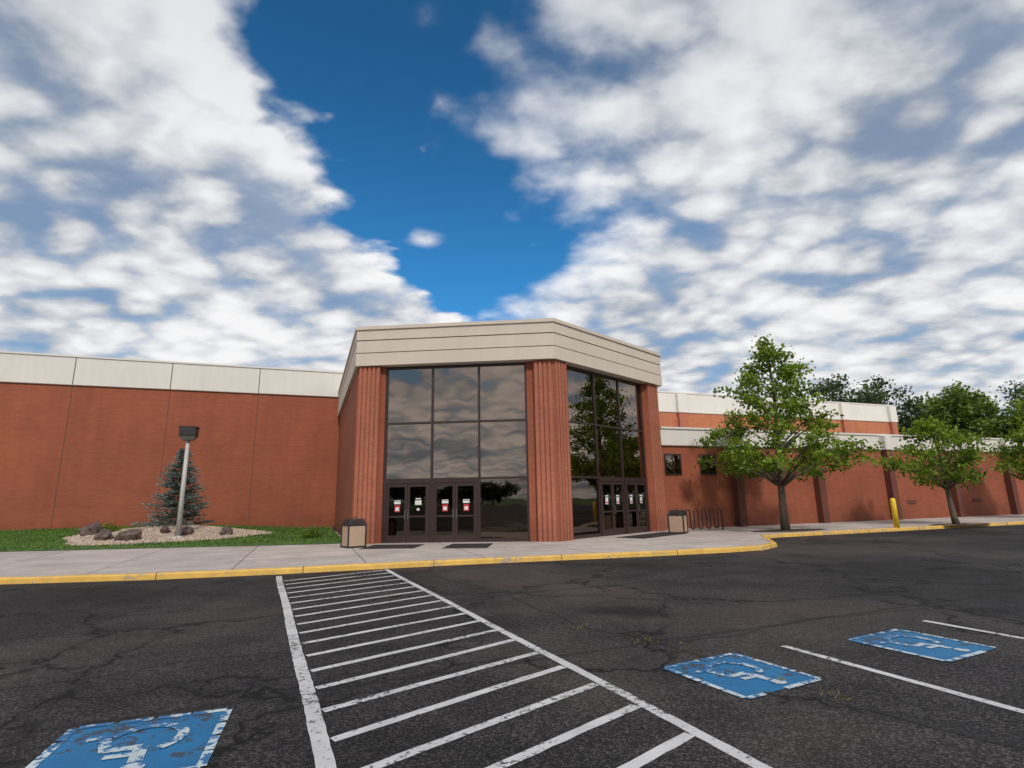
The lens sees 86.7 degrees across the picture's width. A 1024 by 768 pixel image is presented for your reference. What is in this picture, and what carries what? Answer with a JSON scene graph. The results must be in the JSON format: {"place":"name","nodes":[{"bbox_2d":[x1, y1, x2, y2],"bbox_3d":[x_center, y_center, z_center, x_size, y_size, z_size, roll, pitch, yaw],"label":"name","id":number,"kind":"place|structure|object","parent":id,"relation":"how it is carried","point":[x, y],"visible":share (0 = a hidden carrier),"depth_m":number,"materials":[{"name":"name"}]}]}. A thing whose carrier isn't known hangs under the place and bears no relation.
{"place":"outdoors","nodes":[
{"label":"outdoors","id":0,"kind":"place"},
{"bbox_2d":[0,524,340,551],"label":"lawn","id":1,"kind":"structure","parent":0,"point":[39,539],"depth_m":21.12,"materials":[{"name":"green plant"}]},
{"bbox_2d":[62,525,271,545],"bbox_3d":[-14.310,6.240,22.743,7.778,0.553,5.353,3,-13,-20],"label":"gravel bed","id":2,"kind":"object","parent":1,"relation":"on","point":[150,534],"visible":0.68,"depth_m":22.09,"materials":[{"name":"beige gravel"}]},
{"bbox_2d":[78,521,102,535],"bbox_3d":[-17.392,6.044,22.591,0.697,0.637,0.985,-4,-12,15],"label":"boulder","id":3,"kind":"object","parent":2,"relation":"on","point":[93,528],"visible":0.66,"depth_m":22.32,"materials":[{"name":"stone"}]},
{"bbox_2d":[93,528,113,540],"bbox_3d":[-15.932,5.905,21.212,0.800,0.497,0.618,-8,-14,30],"label":"boulder","id":4,"kind":"object","parent":2,"relation":"on","point":[104,534],"visible":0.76,"depth_m":21.00,"materials":[{"name":"stone"}]},
{"bbox_2d":[98,520,124,531],"bbox_3d":[-17.098,6.037,23.033,1.478,0.610,1.455,-1,-12,0],"label":"shrub","id":5,"kind":"object","parent":2,"relation":"on","point":[112,528],"visible":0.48,"depth_m":22.91,"materials":[{"name":"green plant"}]},
{"bbox_2d":[114,529,142,540],"bbox_3d":[-14.900,5.905,21.071,0.878,0.519,0.686,10,-16,-42],"label":"boulder","id":6,"kind":"object","parent":2,"relation":"on","point":[131,534],"visible":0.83,"depth_m":20.91,"materials":[{"name":"stone"}]},
{"bbox_2d":[160,526,170,533],"bbox_3d":[-14.384,6.052,22.511,0.418,0.345,0.653,5,-14,-27],"label":"boulder","id":7,"kind":"object","parent":2,"relation":"on","point":[164,529],"visible":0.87,"depth_m":22.30,"materials":[{"name":"brown stone"}]},
{"bbox_2d":[131,448,215,526],"bbox_3d":[-15.261,4.792,24.556,3.252,3.914,2.968,3,-13,-17],"label":"spruce tree","id":8,"kind":"object","parent":2,"relation":"on","point":[174,484],"visible":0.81,"depth_m":24.41,"materials":[{"name":"green plant"}]},
{"bbox_2d":[174,526,193,534],"bbox_3d":[-13.534,6.083,22.441,0.638,0.371,0.573,-5,-13,18],"label":"boulder","id":9,"kind":"object","parent":2,"relation":"on","point":[187,530],"visible":0.62,"depth_m":22.32,"materials":[{"name":"brown stone"}]},
{"bbox_2d":[172,426,199,538],"bbox_3d":[-13.325,4.072,21.989,0.660,4.680,0.660,3,-13,-20],"label":"street lamp","id":10,"kind":"object","parent":2,"relation":"on","point":[187,434],"visible":0.82,"depth_m":22.06,"materials":[{"name":"metal"}]},
{"bbox_2d":[218,526,232,534],"bbox_3d":[-12.153,6.250,23.037,0.569,0.414,0.591,9,-16,-40],"label":"boulder","id":11,"kind":"object","parent":2,"relation":"on","point":[225,530],"visible":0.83,"depth_m":22.87,"materials":[{"name":"stone"}]},
{"bbox_2d":[294,525,328,538],"bbox_3d":[-8.143,6.042,22.121,1.153,0.523,1.156,-9,-14,33],"label":"shrub","id":12,"kind":"object","parent":1,"relation":"on","point":[309,533],"visible":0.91,"depth_m":22.03,"materials":[{"name":"green plant"}]},
{"bbox_2d":[0,525,1023,767],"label":"parking lot","id":13,"kind":"structure","parent":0,"point":[260,696],"depth_m":5.66,"materials":[{"name":"black asphalt"}]},
{"bbox_2d":[25,708,231,767],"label":"accessible parking symbol","id":14,"kind":"object","parent":13,"relation":"on","point":[186,740],"visible":1,"depth_m":3.71,"materials":[{"name":"blue paint"}]},
{"bbox_2d":[0,382,339,530],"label":"hall wall","id":15,"kind":"structure","parent":13,"relation":"on","point":[111,461],"depth_m":29.30,"materials":[{"name":"red brick"}]},
{"bbox_2d":[50,357,260,527],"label":"control joints","id":16,"kind":"object","parent":15,"relation":"attached to","point":[164,439],"visible":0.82,"depth_m":29.26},
{"bbox_2d":[0,381,882,421],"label":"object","id":17,"kind":"object","parent":15,"relation":"attached to","point":[263,393],"visible":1,"depth_m":30.36,"materials":[{"name":"white metal"}]},
{"bbox_2d":[0,353,887,421],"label":"hall parapet","id":18,"kind":"structure","parent":15,"relation":"on","point":[28,368],"depth_m":30.72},
{"bbox_2d":[0,351,891,405],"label":"hall coping","id":19,"kind":"object","parent":18,"relation":"on","point":[306,370],"visible":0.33,"depth_m":31.00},
{"bbox_2d":[675,393,687,412],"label":"pilaster cap","id":20,"kind":"object","parent":18,"relation":"attached to","point":[681,402],"visible":1,"depth_m":41.51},
{"bbox_2d":[838,403,850,419],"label":"pilaster cap","id":21,"kind":"object","parent":18,"relation":"attached to","point":[844,409],"visible":1,"depth_m":47.40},
{"bbox_2d":[886,406,897,421],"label":"pilaster cap","id":22,"kind":"object","parent":18,"relation":"attached to","point":[891,413],"visible":1,"depth_m":49.46,"materials":[{"name":"white concrete"}]},
{"bbox_2d":[677,412,687,426],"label":"pilaster","id":23,"kind":"object","parent":15,"relation":"attached to","point":[682,419],"visible":0.36,"depth_m":41.30,"materials":[{"name":"brick"}]},
{"bbox_2d":[659,412,890,433],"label":"wall","id":24,"kind":"structure","parent":15,"relation":"attached to","point":[667,419],"depth_m":42.89,"materials":[{"name":"brick"}]},
{"bbox_2d":[841,420,850,432],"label":"pilaster","id":25,"kind":"object","parent":15,"relation":"attached to","point":[846,427],"visible":0.36,"depth_m":47.18,"materials":[{"name":"brick"}]},
{"bbox_2d":[889,422,898,434],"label":"pilaster","id":26,"kind":"object","parent":15,"relation":"attached to","point":[893,426],"visible":0.36,"depth_m":49.24,"materials":[{"name":"brick"}]},
{"bbox_2d":[333,525,340,535],"bbox_3d":[-8.037,7.075,25.618,0.240,0.300,12.850,3,-13,-20],"label":"side wall footing","id":27,"kind":"object","parent":13,"relation":"on","point":[336,529],"visible":0.29,"depth_m":27.41,"materials":[{"name":"brick"}]},
{"bbox_2d":[353,360,557,543],"bbox_3d":[-2.093,2.542,20.122,7.400,6.670,0.665,-2,-12,4],"label":"entrance face","id":28,"kind":"object","parent":13,"relation":"on","point":[484,433],"visible":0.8,"depth_m":20.03},
{"bbox_2d":[338,333,661,416],"bbox_3d":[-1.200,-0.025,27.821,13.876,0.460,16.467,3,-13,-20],"label":"fascia middle band","id":29,"kind":"object","parent":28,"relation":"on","point":[519,340],"visible":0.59,"depth_m":20.69,"materials":[{"name":"beige metal"}]},
{"bbox_2d":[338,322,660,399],"bbox_3d":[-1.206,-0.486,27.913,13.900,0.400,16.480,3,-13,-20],"label":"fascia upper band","id":30,"kind":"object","parent":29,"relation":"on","point":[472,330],"visible":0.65,"depth_m":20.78,"materials":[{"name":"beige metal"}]},
{"bbox_2d":[338,318,660,392],"bbox_3d":[-1.202,-0.751,27.942,14.000,0.130,16.535,3,-13,-20],"label":"fascia coping","id":31,"kind":"object","parent":30,"relation":"on","point":[504,322],"visible":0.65,"depth_m":20.81,"materials":[{"name":"beige metal"}]},
{"bbox_2d":[357,345,656,374],"bbox_3d":[-1.203,0.224,27.788,13.800,0.040,16.425,3,-13,-20],"label":"fascia reveal","id":32,"kind":"object","parent":29,"relation":"attached to","point":[496,347],"visible":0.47,"depth_m":20.62,"materials":[{"name":"brown metal"}]},
{"bbox_2d":[365,332,657,364],"bbox_3d":[-1.212,-0.265,27.892,13.800,0.040,16.425,3,-13,-20],"label":"fascia reveal","id":33,"kind":"object","parent":29,"relation":"attached to","point":[494,335],"visible":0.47,"depth_m":20.72,"materials":[{"name":"brown metal"}]},
{"bbox_2d":[334,368,667,529],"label":"entrance side walls","id":34,"kind":"structure","parent":13,"relation":"on","point":[344,503],"depth_m":24.31,"materials":[{"name":"brick"}]},
{"bbox_2d":[0,521,1023,584],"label":"yellow kerb","id":35,"kind":"structure","parent":13,"relation":"on","point":[158,576],"depth_m":13.47,"materials":[{"name":"paint"}]},
{"bbox_2d":[0,558,1023,747],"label":"asphalt cracks","id":36,"kind":"object","parent":13,"relation":"on","point":[577,625],"visible":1,"depth_m":7.38,"materials":[{"name":"black asphalt"}]},
{"bbox_2d":[274,575,851,700],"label":"crack weeds","id":37,"kind":"object","parent":13,"relation":"on","point":[770,677],"visible":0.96,"depth_m":4.77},
{"bbox_2d":[552,360,666,541],"bbox_3d":[3.996,2.895,22.306,0.665,6.670,7.400,-13,-17,43],"label":"entrance face","id":38,"kind":"object","parent":13,"relation":"on","point":[606,428],"visible":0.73,"depth_m":22.08},
{"bbox_2d":[276,569,1023,767],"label":"parking lot markings","id":39,"kind":"object","parent":13,"relation":"on","point":[320,745],"visible":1,"depth_m":4.55,"materials":[{"name":"white paint"}]},
{"bbox_2d":[663,653,821,698],"bbox_3d":[2.081,2.647,4.966,0.996,0.006,0.996,5,-13,-27],"label":"accessible parking symbol","id":40,"kind":"object","parent":13,"relation":"on","point":[740,675],"visible":1,"depth_m":4.92,"materials":[{"name":"blue paint"}]},
{"bbox_2d":[662,446,1023,527],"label":"wing wall","id":41,"kind":"structure","parent":13,"relation":"on","point":[857,492],"depth_m":28.61,"materials":[{"name":"red brick"}]},
{"bbox_2d":[664,454,681,474],"bbox_3d":[7.580,3.791,25.550,0.940,0.980,0.060,3,-13,-20],"label":"window frame","id":42,"kind":"object","parent":41,"relation":"attached to","point":[672,463],"visible":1,"depth_m":25.52,"materials":[{"name":"brown metal"}]},
{"bbox_2d":[665,455,680,473],"bbox_3d":[7.582,3.793,25.559,0.850,0.900,0.026,3,-13,-20],"label":"window pane","id":43,"kind":"object","parent":42,"relation":"attached to","point":[676,464],"visible":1,"depth_m":25.55,"materials":[{"name":"black glass"}]},
{"bbox_2d":[699,454,716,474],"bbox_3d":[9.475,3.904,26.242,0.940,0.980,0.060,3,-13,-20],"label":"window frame","id":44,"kind":"object","parent":41,"relation":"attached to","point":[700,455],"visible":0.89,"depth_m":26.23,"materials":[{"name":"brown metal"}]},
{"bbox_2d":[701,456,715,473],"bbox_3d":[9.477,3.906,26.251,0.850,0.900,0.025,3,-13,-20],"label":"window pane","id":45,"kind":"object","parent":44,"relation":"attached to","point":[711,470],"visible":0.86,"depth_m":26.23,"materials":[{"name":"black glass"}]},
{"bbox_2d":[660,428,1023,451],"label":"wing parapet","id":46,"kind":"structure","parent":41,"relation":"on","point":[678,436],"depth_m":27.71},
{"bbox_2d":[661,445,988,451],"bbox_3d":[29.503,4.230,33.769,47.960,0.040,0.180,3,-13,-20],"label":"wing drip","id":47,"kind":"object","parent":46,"relation":"attached to","point":[761,447],"visible":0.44,"depth_m":26.08},
{"bbox_2d":[660,426,1009,439],"bbox_3d":[27.347,4.653,39.590,47.970,0.090,12.590,3,-13,-20],"label":"wing coping","id":48,"kind":"object","parent":46,"relation":"on","point":[662,427],"visible":0.18,"depth_m":28.78,"materials":[{"name":"white metal"}]},
{"bbox_2d":[727,431,1009,451],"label":"pilaster caps","id":49,"kind":"object","parent":41,"relation":"on","point":[887,441],"visible":0.21,"depth_m":30.39,"materials":[{"name":"white concrete"}]},
{"bbox_2d":[728,446,1022,526],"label":"wing pilasters","id":50,"kind":"object","parent":41,"relation":"attached to","point":[740,507],"visible":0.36,"depth_m":29.74,"materials":[{"name":"brown brick"}]},
{"bbox_2d":[907,498,980,503],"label":"wall vents","id":51,"kind":"object","parent":41,"relation":"attached to","point":[915,502],"depth_m":30.66,"materials":[{"name":"metal"}]},
{"bbox_2d":[848,629,995,661],"bbox_3d":[4.378,2.787,5.820,1.007,0.006,1.007,5,-13,-26],"label":"accessible parking symbol","id":52,"kind":"object","parent":13,"relation":"on","point":[929,646],"visible":1,"depth_m":5.78,"materials":[{"name":"blue paint"}]},
{"bbox_2d":[0,514,1023,576],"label":"sidewalk","id":53,"kind":"structure","parent":0,"point":[83,562],"depth_m":16.34,"materials":[{"name":"concrete"}]},
{"bbox_2d":[340,517,366,548],"bbox_3d":[-5.291,4.952,18.137,0.640,0.988,0.640,8,-15,-37],"label":"litter bin","id":54,"kind":"object","parent":53,"relation":"on","point":[353,533],"visible":0.98,"depth_m":17.92,"materials":[{"name":"metal"}]},
{"bbox_2d":[360,544,423,548],"bbox_3d":[-3.962,5.397,18.004,1.780,0.014,1.500,-2,-12,4],"label":"door mat","id":55,"kind":"object","parent":53,"relation":"on","point":[402,546],"depth_m":17.85,"materials":[{"name":"rubber"}]},
{"bbox_2d":[443,543,492,547],"bbox_3d":[-1.423,5.305,17.784,1.430,0.014,1.700,-2,-12,4],"label":"door mat","id":56,"kind":"object","parent":53,"relation":"on","point":[475,545],"depth_m":17.72,"materials":[{"name":"rubber"}]},
{"bbox_2d":[616,532,686,538],"bbox_3d":[5.461,5.869,21.029,1.200,0.014,3.280,-13,-17,43],"label":"door mat","id":57,"kind":"object","parent":53,"relation":"on","point":[651,535],"depth_m":20.81,"materials":[{"name":"rubber"}]},
{"bbox_2d":[667,508,687,532],"bbox_3d":[6.783,5.596,22.196,0.640,0.988,0.640,-8,-14,29],"label":"litter bin","id":58,"kind":"object","parent":53,"relation":"on","point":[677,521],"visible":0.99,"depth_m":21.96,"materials":[{"name":"metal"}]},
{"bbox_2d":[685,508,724,529],"bbox_3d":[8.363,5.884,23.562,2.030,0.935,0.140,3,-13,-20],"label":"bike rack","id":59,"kind":"object","parent":53,"relation":"on","point":[706,518],"visible":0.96,"depth_m":23.57,"materials":[{"name":"metal"}]},
{"bbox_2d":[750,528,826,531],"bbox_3d":[11.513,6.080,22.535,3.928,0.003,1.600,3,-13,-20],"label":"tree pit","id":60,"kind":"object","parent":53,"relation":"on","point":[791,530],"visible":0.92,"depth_m":22.38,"materials":[{"name":"brown soil"}]},
{"bbox_2d":[694,334,883,529],"bbox_3d":[11.412,1.951,23.491,7.247,8.503,6.552,8,-15,-35],"label":"street tree","id":61,"kind":"object","parent":60,"relation":"on","point":[770,468],"visible":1,"depth_m":22.97,"materials":[{"name":"green plant"}]},
{"bbox_2d":[890,498,899,527],"bbox_3d":[16.302,5.489,23.102,0.207,1.235,0.207,-1,-12,0],"label":"bollard","id":62,"kind":"object","parent":53,"relation":"on","point":[894,512],"visible":1,"depth_m":23.03,"materials":[{"name":"yellow metal"}]},
{"bbox_2d":[931,523,990,525],"bbox_3d":[20.320,6.357,24.590,3.721,0.003,1.400,3,-13,-20],"label":"tree pit","id":63,"kind":"object","parent":53,"relation":"on","point":[949,524],"visible":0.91,"depth_m":24.45,"materials":[{"name":"brown soil"}]},
{"bbox_2d":[869,413,1020,523],"bbox_3d":[19.847,3.909,25.126,5.139,5.067,4.814,6,-14,-30],"label":"street tree","id":64,"kind":"object","parent":63,"relation":"on","point":[970,455],"visible":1,"depth_m":24.83,"materials":[{"name":"green plant"}]},
{"bbox_2d":[980,398,1023,482],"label":"street tree","id":65,"kind":"object","parent":53,"relation":"on","point":[1015,449],"visible":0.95,"depth_m":29.97,"materials":[{"name":"green plant"}]},
{"bbox_2d":[0,0,1023,420],"label":"sky","id":66,"kind":"structure","parent":0,"point":[260,183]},
{"label":"ground","id":67,"kind":"structure","parent":0,"visible":0},
{"bbox_2d":[765,373,1023,435],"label":"distant trees","id":68,"kind":"object","parent":67,"relation":"on","point":[869,396],"visible":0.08,"depth_m":68.96,"materials":[{"name":"green plant"}]},
{"bbox_2d":[910,379,1023,438],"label":"distant trees","id":69,"kind":"object","parent":67,"relation":"on","point":[955,403],"visible":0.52,"depth_m":59.18,"materials":[{"name":"green plant"}]}
]}

